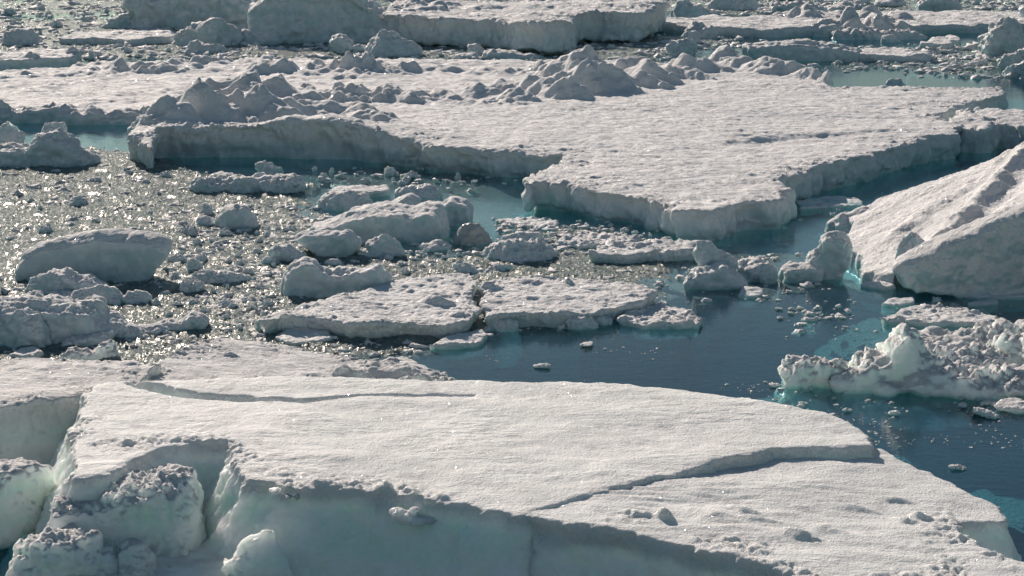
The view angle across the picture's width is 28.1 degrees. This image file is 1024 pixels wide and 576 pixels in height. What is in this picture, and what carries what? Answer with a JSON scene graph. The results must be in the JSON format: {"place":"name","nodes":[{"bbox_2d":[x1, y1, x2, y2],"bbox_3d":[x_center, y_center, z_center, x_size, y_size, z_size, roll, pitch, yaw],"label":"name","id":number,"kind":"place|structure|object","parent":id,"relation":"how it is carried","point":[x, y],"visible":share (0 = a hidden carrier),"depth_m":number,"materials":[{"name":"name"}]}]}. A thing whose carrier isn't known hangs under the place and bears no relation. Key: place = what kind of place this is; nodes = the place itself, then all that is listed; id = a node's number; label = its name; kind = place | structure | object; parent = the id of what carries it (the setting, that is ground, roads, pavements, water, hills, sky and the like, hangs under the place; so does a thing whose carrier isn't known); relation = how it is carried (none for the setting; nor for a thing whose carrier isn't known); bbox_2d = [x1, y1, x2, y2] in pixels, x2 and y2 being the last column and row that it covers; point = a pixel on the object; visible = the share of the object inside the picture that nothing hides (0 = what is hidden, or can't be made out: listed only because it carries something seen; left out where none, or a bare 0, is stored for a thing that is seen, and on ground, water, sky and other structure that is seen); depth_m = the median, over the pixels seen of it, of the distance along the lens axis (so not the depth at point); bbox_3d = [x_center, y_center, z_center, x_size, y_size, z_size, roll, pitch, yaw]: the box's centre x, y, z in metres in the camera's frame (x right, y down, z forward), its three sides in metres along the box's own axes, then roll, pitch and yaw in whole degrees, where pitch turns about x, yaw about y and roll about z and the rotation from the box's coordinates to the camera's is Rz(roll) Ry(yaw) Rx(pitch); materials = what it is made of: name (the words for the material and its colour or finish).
{"place":"outdoors","nodes":[
{"label":"outdoors","id":0,"kind":"place"},
{"bbox_2d":[0,0,1023,185],"bbox_3d":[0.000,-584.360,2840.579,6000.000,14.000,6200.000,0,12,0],"label":"sea water","id":1,"kind":"structure","parent":0,"point":[970,38],"depth_m":119.67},
{"bbox_2d":[0,121,25,143],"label":"ice block","id":2,"kind":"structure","parent":1,"relation":"on","point":[9,132],"depth_m":83.52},
{"bbox_2d":[2,26,42,45],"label":"ice block","id":3,"kind":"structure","parent":1,"relation":"on","point":[22,35],"depth_m":129.73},
{"bbox_2d":[0,309,51,347],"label":"ice block","id":4,"kind":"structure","parent":1,"relation":"on","point":[19,327],"depth_m":50.68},
{"bbox_2d":[9,346,43,357],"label":"ice floe","id":5,"kind":"object","parent":1,"relation":"on","point":[31,352],"visible":0.41,"depth_m":49.58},
{"bbox_2d":[0,457,55,549],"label":"ice block","id":6,"kind":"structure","parent":1,"relation":"on","point":[26,487],"depth_m":36.07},
{"bbox_2d":[0,104,59,132],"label":"ice block","id":7,"kind":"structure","parent":1,"relation":"on","point":[41,115],"depth_m":92.80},
{"bbox_2d":[0,46,81,70],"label":"ice floe","id":8,"kind":"object","parent":1,"relation":"on","point":[41,58],"visible":0.47,"depth_m":115.62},
{"bbox_2d":[38,223,52,233],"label":"ice chunk","id":9,"kind":"object","parent":1,"relation":"on","point":[46,228],"visible":0.83,"depth_m":65.73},
{"bbox_2d":[0,128,100,167],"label":"ice block","id":10,"kind":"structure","parent":1,"relation":"on","point":[60,147],"depth_m":79.67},
{"bbox_2d":[41,122,67,132],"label":"ice block","id":11,"kind":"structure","parent":10,"relation":"on","point":[50,126],"depth_m":82.03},
{"bbox_2d":[5,522,120,575],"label":"ice block","id":12,"kind":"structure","parent":1,"relation":"on","point":[70,549],"depth_m":33.42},
{"bbox_2d":[0,290,127,343],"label":"ice block","id":13,"kind":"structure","parent":1,"relation":"on","point":[65,317],"depth_m":51.37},
{"bbox_2d":[23,267,108,292],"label":"ice block","id":14,"kind":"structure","parent":1,"relation":"on","point":[68,278],"depth_m":56.74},
{"bbox_2d":[68,195,88,206],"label":"ice chunk","id":15,"kind":"object","parent":1,"relation":"on","point":[79,200],"visible":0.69,"depth_m":70.79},
{"bbox_2d":[0,358,162,464],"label":"ice floe","id":16,"kind":"object","parent":1,"relation":"on","point":[40,398],"visible":0.3,"depth_m":40.55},
{"bbox_2d":[27,284,151,305],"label":"ice block","id":17,"kind":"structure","parent":1,"relation":"on","point":[114,295],"depth_m":55.68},
{"bbox_2d":[60,339,119,360],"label":"ice block","id":18,"kind":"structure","parent":1,"relation":"on","point":[106,349],"depth_m":49.33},
{"bbox_2d":[15,228,172,281],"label":"ice block","id":19,"kind":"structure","parent":1,"relation":"on","point":[121,254],"depth_m":58.37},
{"bbox_2d":[82,114,140,135],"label":"ice block","id":20,"kind":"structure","parent":1,"relation":"on","point":[117,122],"depth_m":92.18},
{"bbox_2d":[99,13,131,28],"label":"ice block","id":21,"kind":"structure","parent":1,"relation":"on","point":[122,20],"depth_m":141.92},
{"bbox_2d":[59,30,174,44],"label":"ice floe","id":22,"kind":"object","parent":1,"relation":"on","point":[142,37],"visible":0.55,"depth_m":130.77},
{"bbox_2d":[49,463,207,556],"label":"ice block","id":23,"kind":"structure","parent":1,"relation":"on","point":[158,510],"depth_m":34.39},
{"bbox_2d":[125,118,140,142],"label":"ice block","id":24,"kind":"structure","parent":1,"relation":"on","point":[133,124],"depth_m":88.07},
{"bbox_2d":[61,310,208,346],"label":"ice block","id":25,"kind":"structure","parent":1,"relation":"on","point":[192,319],"depth_m":51.99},
{"bbox_2d":[130,16,150,28],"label":"ice block","id":26,"kind":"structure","parent":1,"relation":"on","point":[146,22],"depth_m":141.53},
{"bbox_2d":[117,537,171,575],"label":"ice block","id":27,"kind":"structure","parent":1,"relation":"on","point":[136,556],"depth_m":33.55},
{"bbox_2d":[167,254,186,262],"bbox_3d":[-10.067,-0.841,61.446,0.506,0.375,0.634,-17,25,-35],"label":"ice chunk","id":28,"kind":"object","parent":1,"relation":"on","point":[174,258],"visible":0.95,"depth_m":61.30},
{"bbox_2d":[124,0,250,30],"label":"iceberg","id":29,"kind":"object","parent":1,"relation":"on","point":[173,14],"visible":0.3,"depth_m":141.31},
{"bbox_2d":[180,224,199,235],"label":"ice chunk","id":30,"kind":"object","parent":1,"relation":"on","point":[189,229],"visible":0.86,"depth_m":65.47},
{"bbox_2d":[178,276,204,292],"bbox_3d":[-8.912,0.025,57.170,0.665,0.651,0.850,4,18,23],"label":"ice chunk","id":31,"kind":"object","parent":1,"relation":"on","point":[192,284],"visible":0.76,"depth_m":56.92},
{"bbox_2d":[186,258,202,272],"bbox_3d":[-9.289,-0.608,59.937,0.404,0.585,0.577,-1,12,23],"label":"ice chunk","id":32,"kind":"object","parent":1,"relation":"on","point":[194,264],"visible":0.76,"depth_m":59.76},
{"bbox_2d":[195,253,206,261],"bbox_3d":[-9.320,-0.841,61.484,0.398,0.455,0.554,1,5,4],"label":"ice chunk","id":33,"kind":"object","parent":1,"relation":"on","point":[200,257],"visible":0.73,"depth_m":61.27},
{"bbox_2d":[194,215,213,225],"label":"ice block","id":34,"kind":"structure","parent":1,"relation":"on","point":[205,220],"depth_m":67.31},
{"bbox_2d":[185,39,228,53],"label":"ice block","id":35,"kind":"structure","parent":1,"relation":"on","point":[197,46],"depth_m":124.80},
{"bbox_2d":[200,203,213,214],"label":"ice chunk","id":36,"kind":"object","parent":1,"relation":"on","point":[206,209],"visible":0.82,"depth_m":69.13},
{"bbox_2d":[172,17,244,46],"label":"ice block","id":37,"kind":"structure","parent":1,"relation":"on","point":[213,30],"depth_m":129.08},
{"bbox_2d":[186,269,255,283],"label":"ice block","id":38,"kind":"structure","parent":1,"relation":"on","point":[214,276],"depth_m":58.19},
{"bbox_2d":[218,298,232,305],"bbox_3d":[-7.754,0.443,55.445,0.390,0.295,0.477,4,17,41],"label":"ice chunk","id":39,"kind":"object","parent":1,"relation":"on","point":[227,302],"visible":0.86,"depth_m":55.35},
{"bbox_2d":[213,203,258,229],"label":"ice block","id":40,"kind":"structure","parent":1,"relation":"on","point":[235,216],"depth_m":66.57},
{"bbox_2d":[188,160,306,193],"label":"ice block","id":41,"kind":"object","parent":1,"relation":"on","point":[270,176],"depth_m":73.74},
{"bbox_2d":[221,529,292,575],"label":"ice block","id":42,"kind":"object","parent":1,"relation":"on","point":[261,553],"depth_m":33.36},
{"bbox_2d":[241,29,283,44],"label":"ice block","id":43,"kind":"object","parent":1,"relation":"on","point":[268,37],"depth_m":130.24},
{"bbox_2d":[260,243,305,264],"bbox_3d":[-6.916,-0.911,61.278,1.501,0.852,0.871,-6,13,-27],"label":"ice block","id":44,"kind":"object","parent":1,"relation":"on","point":[289,252],"depth_m":61.04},
{"bbox_2d":[282,224,296,231],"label":"ice chunk","id":45,"kind":"object","parent":1,"relation":"on","point":[290,227],"visible":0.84,"depth_m":66.23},
{"bbox_2d":[149,338,456,380],"bbox_3d":[-5.107,2.418,45.215,7.029,2.372,4.370,-5,13,-24],"label":"ice floe","id":46,"kind":"object","parent":1,"relation":"on","point":[217,358],"visible":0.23,"depth_m":44.72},
{"bbox_2d":[275,327,332,345],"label":"ice floe","id":47,"kind":"object","parent":1,"relation":"on","point":[291,336],"visible":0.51,"depth_m":51.39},
{"bbox_2d":[247,0,389,43],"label":"iceberg","id":48,"kind":"object","parent":1,"relation":"on","point":[308,21],"visible":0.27,"depth_m":130.63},
{"bbox_2d":[294,229,361,256],"bbox_3d":[-5.574,-0.874,62.405,2.368,1.952,2.834,0,12,0],"label":"ice block","id":49,"kind":"object","parent":1,"relation":"on","point":[337,243],"depth_m":61.71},
{"bbox_2d":[0,51,665,133],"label":"ice floe","id":50,"kind":"object","parent":1,"relation":"on","point":[85,95],"visible":0.53,"depth_m":107.33,"materials":[{"name":"ice"}]},
{"bbox_2d":[324,258,343,265],"bbox_3d":[-5.213,-0.270,60.953,1.239,1.248,1.239,0,12,0],"label":"ice block","id":51,"kind":"object","parent":1,"relation":"on","point":[335,262],"depth_m":60.71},
{"bbox_2d":[280,256,391,298],"bbox_3d":[-4.889,0.188,56.833,3.538,2.173,2.849,0,12,0],"label":"ice block","id":52,"kind":"object","parent":1,"relation":"on","point":[307,277],"depth_m":56.20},
{"bbox_2d":[317,188,372,215],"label":"ice block","id":53,"kind":"object","parent":1,"relation":"on","point":[333,203],"depth_m":70.26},
{"bbox_2d":[328,33,365,53],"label":"ice block","id":54,"kind":"object","parent":1,"relation":"on","point":[341,42],"depth_m":125.05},
{"bbox_2d":[327,184,389,202],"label":"ice floe","id":55,"kind":"object","parent":1,"relation":"on","point":[380,193],"visible":0.51,"depth_m":73.15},
{"bbox_2d":[259,273,480,338],"bbox_3d":[-3.609,0.555,54.502,5.626,1.166,6.495,0,12,0],"label":"ice floe","id":56,"kind":"object","parent":1,"relation":"on","point":[440,306],"visible":0.79,"depth_m":52.84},
{"bbox_2d":[356,234,404,257],"bbox_3d":[-3.937,-0.829,62.432,1.641,1.727,1.501,0,12,0],"label":"ice block","id":57,"kind":"object","parent":1,"relation":"on","point":[383,245],"depth_m":62.04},
{"bbox_2d":[384,166,395,177],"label":"ice chunk","id":58,"kind":"object","parent":1,"relation":"on","point":[389,172],"visible":0.96,"depth_m":77.72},
{"bbox_2d":[309,193,473,253],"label":"ice block","id":59,"kind":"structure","parent":1,"relation":"on","point":[405,220],"depth_m":64.75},
{"bbox_2d":[364,29,422,56],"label":"ice block","id":60,"kind":"object","parent":1,"relation":"on","point":[388,43],"depth_m":122.83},
{"bbox_2d":[404,171,420,180],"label":"ice chunk","id":61,"kind":"object","parent":1,"relation":"on","point":[412,175],"visible":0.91,"depth_m":77.02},
{"bbox_2d":[394,183,442,202],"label":"ice block","id":62,"kind":"object","parent":1,"relation":"on","point":[426,191],"depth_m":72.36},
{"bbox_2d":[417,239,451,253],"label":"ice block","id":63,"kind":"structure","parent":1,"relation":"on","point":[438,246],"depth_m":63.16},
{"bbox_2d":[0,376,876,575],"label":"ice floe","id":64,"kind":"object","parent":1,"relation":"on","point":[478,470],"visible":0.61,"depth_m":36.37,"materials":[{"name":"ice"}]},
{"bbox_2d":[269,487,299,500],"bbox_3d":[-3.636,3.438,34.244,0.846,0.228,0.327,0,12,0],"label":"snow clump","id":65,"kind":"object","parent":64,"relation":"attached to","point":[276,491],"visible":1,"depth_m":34.17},
{"bbox_2d":[389,506,436,525],"bbox_3d":[-1.515,3.742,33.596,1.012,0.315,0.381,0,12,0],"label":"snow clump","id":66,"kind":"object","parent":64,"relation":"attached to","point":[401,516],"visible":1,"depth_m":33.49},
{"bbox_2d":[430,329,486,360],"bbox_3d":[-1.259,1.464,51.171,1.958,0.509,1.005,-9,15,-37],"label":"ice floe","id":67,"kind":"object","parent":1,"relation":"on","point":[461,346],"visible":1,"depth_m":50.77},
{"bbox_2d":[452,223,491,251],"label":"ice block","id":68,"kind":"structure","parent":1,"relation":"on","point":[467,236],"depth_m":64.05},
{"bbox_2d":[441,255,513,274],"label":"ice block","id":69,"kind":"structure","parent":1,"relation":"on","point":[458,266],"depth_m":59.84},
{"bbox_2d":[461,43,544,59],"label":"ice block","id":70,"kind":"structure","parent":1,"relation":"on","point":[475,49],"depth_m":121.81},
{"bbox_2d":[491,318,522,369],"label":"ice block","id":71,"kind":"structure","parent":1,"relation":"on","point":[509,345],"depth_m":52.42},
{"bbox_2d":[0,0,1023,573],"bbox_3d":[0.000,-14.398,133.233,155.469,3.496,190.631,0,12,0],"label":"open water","id":72,"kind":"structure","parent":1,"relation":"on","point":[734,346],"depth_m":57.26,"materials":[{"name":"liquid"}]},
{"bbox_2d":[0,0,1023,418],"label":"brash ice","id":73,"kind":"structure","parent":1,"relation":"on","point":[954,52],"depth_m":76.40,"materials":[{"name":"ice"}]},
{"bbox_2d":[481,237,557,262],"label":"ice block","id":74,"kind":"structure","parent":1,"relation":"on","point":[513,250],"depth_m":61.37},
{"bbox_2d":[501,231,543,240],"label":"ice block","id":75,"kind":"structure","parent":1,"relation":"on","point":[527,235],"depth_m":64.45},
{"bbox_2d":[382,0,668,54],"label":"ice floe","id":76,"kind":"object","parent":1,"relation":"on","point":[550,27],"visible":0.78,"depth_m":129.76,"materials":[{"name":"ice"}]},
{"bbox_2d":[495,216,558,231],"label":"ice floe","id":77,"kind":"object","parent":1,"relation":"on","point":[539,224],"visible":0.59,"depth_m":67.47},
{"bbox_2d":[122,45,1008,255],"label":"ice floe","id":78,"kind":"object","parent":1,"relation":"on","point":[722,147],"visible":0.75,"depth_m":81.91,"materials":[{"name":"ice"}]},
{"bbox_2d":[479,274,658,338],"bbox_3d":[1.528,0.517,54.914,4.801,1.088,5.088,0,12,0],"label":"ice floe","id":79,"kind":"object","parent":1,"relation":"on","point":[540,300],"visible":0.81,"depth_m":54.27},
{"bbox_2d":[565,314,612,334],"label":"ice block","id":80,"kind":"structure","parent":1,"relation":"on","point":[583,324],"depth_m":52.72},
{"bbox_2d":[558,231,639,249],"bbox_3d":[2.676,-1.373,64.450,2.117,0.638,2.307,11,16,41],"label":"ice floe","id":81,"kind":"object","parent":1,"relation":"on","point":[582,240],"visible":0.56,"depth_m":64.28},
{"bbox_2d":[588,238,695,264],"bbox_3d":[4.015,-1.020,62.138,3.894,0.817,2.077,-4,13,-19],"label":"ice floe","id":82,"kind":"object","parent":1,"relation":"on","point":[613,251],"visible":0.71,"depth_m":61.55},
{"bbox_2d":[616,300,702,340],"bbox_3d":[3.831,0.841,53.914,2.256,0.590,2.568,0,12,0],"label":"ice floe","id":83,"kind":"object","parent":1,"relation":"on","point":[661,320],"visible":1,"depth_m":52.92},
{"bbox_2d":[666,37,697,57],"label":"ice block","id":84,"kind":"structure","parent":1,"relation":"on","point":[678,47],"depth_m":122.52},
{"bbox_2d":[681,30,700,43],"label":"ice block","id":85,"kind":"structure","parent":1,"relation":"on","point":[695,35],"depth_m":130.59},
{"bbox_2d":[670,0,713,17],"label":"ice block","id":86,"kind":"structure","parent":1,"relation":"on","point":[685,8],"depth_m":149.69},
{"bbox_2d":[684,21,717,38],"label":"ice block","id":87,"kind":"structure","parent":1,"relation":"on","point":[710,32],"depth_m":134.47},
{"bbox_2d":[683,240,777,293],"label":"ice block","id":88,"kind":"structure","parent":1,"relation":"on","point":[716,269],"depth_m":58.29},
{"bbox_2d":[708,0,758,10],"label":"ice block","id":89,"kind":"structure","parent":1,"relation":"on","point":[740,5],"depth_m":159.01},
{"bbox_2d":[738,286,763,308],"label":"ice floe","id":90,"kind":"object","parent":1,"relation":"on","point":[750,295],"visible":0.94,"depth_m":56.45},
{"bbox_2d":[486,308,1016,448],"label":"ice crumbs","id":91,"kind":"object","parent":1,"relation":"on","point":[907,411],"visible":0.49,"depth_m":44.88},
{"bbox_2d":[525,448,1023,575],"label":"ice floe","id":92,"kind":"object","parent":1,"relation":"on","point":[883,513],"visible":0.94,"depth_m":32.74,"materials":[{"name":"ice"}]},
{"bbox_2d":[742,38,862,65],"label":"ice block","id":93,"kind":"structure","parent":1,"relation":"on","point":[805,49],"depth_m":120.34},
{"bbox_2d":[778,230,852,286],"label":"ice block","id":94,"kind":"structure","parent":1,"relation":"on","point":[829,258],"depth_m":58.73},
{"bbox_2d":[769,0,866,12],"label":"ice block","id":95,"kind":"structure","parent":1,"relation":"on","point":[787,5],"depth_m":156.60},
{"bbox_2d":[812,18,841,40],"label":"ice block","id":96,"kind":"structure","parent":1,"relation":"on","point":[825,21],"depth_m":136.86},
{"bbox_2d":[795,196,862,215],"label":"ice floe","id":97,"kind":"object","parent":1,"relation":"on","point":[807,207],"visible":0.85,"depth_m":71.20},
{"bbox_2d":[662,3,1023,45],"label":"ice floe","id":98,"kind":"object","parent":1,"relation":"on","point":[795,21],"visible":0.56,"depth_m":139.69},
{"bbox_2d":[824,205,868,233],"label":"ice block","id":99,"kind":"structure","parent":1,"relation":"on","point":[839,222],"depth_m":66.00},
{"bbox_2d":[860,280,895,300],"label":"ice floe","id":100,"kind":"object","parent":1,"relation":"on","point":[878,290],"visible":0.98,"depth_m":57.52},
{"bbox_2d":[831,27,927,48],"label":"ice block","id":101,"kind":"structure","parent":1,"relation":"on","point":[848,33],"depth_m":134.13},
{"bbox_2d":[880,34,904,46],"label":"ice block","id":102,"kind":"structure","parent":1,"relation":"on","point":[889,38],"depth_m":132.21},
{"bbox_2d":[859,47,931,62],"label":"ice floe","id":103,"kind":"object","parent":1,"relation":"on","point":[894,54],"visible":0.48,"depth_m":119.96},
{"bbox_2d":[886,78,905,86],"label":"ice block","id":104,"kind":"object","parent":1,"relation":"on","point":[894,82],"depth_m":106.72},
{"bbox_2d":[881,297,914,315],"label":"ice floe","id":105,"kind":"object","parent":1,"relation":"on","point":[890,306],"visible":0.77,"depth_m":55.43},
{"bbox_2d":[774,317,1023,432],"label":"ice block","id":106,"kind":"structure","parent":1,"relation":"on","point":[927,377],"depth_m":46.49,"materials":[{"name":"ice"}]},
{"bbox_2d":[874,0,961,11],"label":"ice block","id":107,"kind":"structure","parent":1,"relation":"on","point":[935,5],"depth_m":157.75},
{"bbox_2d":[843,142,1023,316],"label":"ice floe","id":108,"kind":"object","parent":1,"relation":"on","point":[880,227],"visible":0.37,"depth_m":61.83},
{"bbox_2d":[895,232,924,258],"bbox_3d":[11.320,-0.963,57.946,0.912,1.291,0.716,-8,15,-35],"label":"ice block","id":109,"kind":"object","parent":108,"relation":"on","point":[910,240],"depth_m":57.69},
{"bbox_2d":[880,302,998,332],"bbox_3d":[11.317,0.921,53.608,2.633,0.586,2.487,8,14,33],"label":"ice floe","id":110,"kind":"object","parent":1,"relation":"on","point":[925,315],"visible":0.72,"depth_m":53.32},
{"bbox_2d":[920,35,960,48],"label":"ice floe","id":111,"kind":"object","parent":1,"relation":"on","point":[949,41],"visible":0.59,"depth_m":128.84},
{"bbox_2d":[948,464,966,470],"bbox_3d":[8.860,3.559,40.750,0.367,0.071,0.234,9,21,14],"label":"ice chunk","id":112,"kind":"object","parent":1,"relation":"on","point":[958,467],"visible":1,"depth_m":40.71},
{"bbox_2d":[892,202,1023,311],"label":"ice block","id":113,"kind":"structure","parent":1,"relation":"on","point":[985,254],"depth_m":56.26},
{"bbox_2d":[968,297,998,314],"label":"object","id":114,"kind":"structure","parent":1,"relation":"on","point":[989,305],"depth_m":55.49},
{"bbox_2d":[972,407,999,419],"bbox_3d":[10.309,2.732,44.577,0.677,0.194,0.405,18,13,32],"label":"ice chunk","id":115,"kind":"object","parent":1,"relation":"on","point":[985,413],"visible":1,"depth_m":44.48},
{"bbox_2d":[949,107,1023,163],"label":"ice floe","id":116,"kind":"object","parent":1,"relation":"on","point":[993,132],"visible":0.38,"depth_m":84.43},
{"bbox_2d":[962,293,1023,307],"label":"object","id":117,"kind":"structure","parent":1,"relation":"on","point":[1014,300],"depth_m":56.22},
{"bbox_2d":[977,15,1023,57],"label":"ice block","id":118,"kind":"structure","parent":1,"relation":"on","point":[1004,34],"depth_m":123.14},
{"bbox_2d":[994,398,1023,415],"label":"ice block","id":119,"kind":"object","parent":1,"relation":"on","point":[1014,406],"depth_m":44.92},
{"bbox_2d":[998,48,1023,90],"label":"ice block","id":120,"kind":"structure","parent":1,"relation":"on","point":[1012,64],"depth_m":115.26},
{"bbox_2d":[1007,527,1023,561],"bbox_3d":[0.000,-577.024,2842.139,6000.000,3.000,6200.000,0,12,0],"label":"sea water","id":121,"kind":"structure","parent":0,"point":[1017,536],"depth_m":76.23,"materials":[{"name":"liquid"}]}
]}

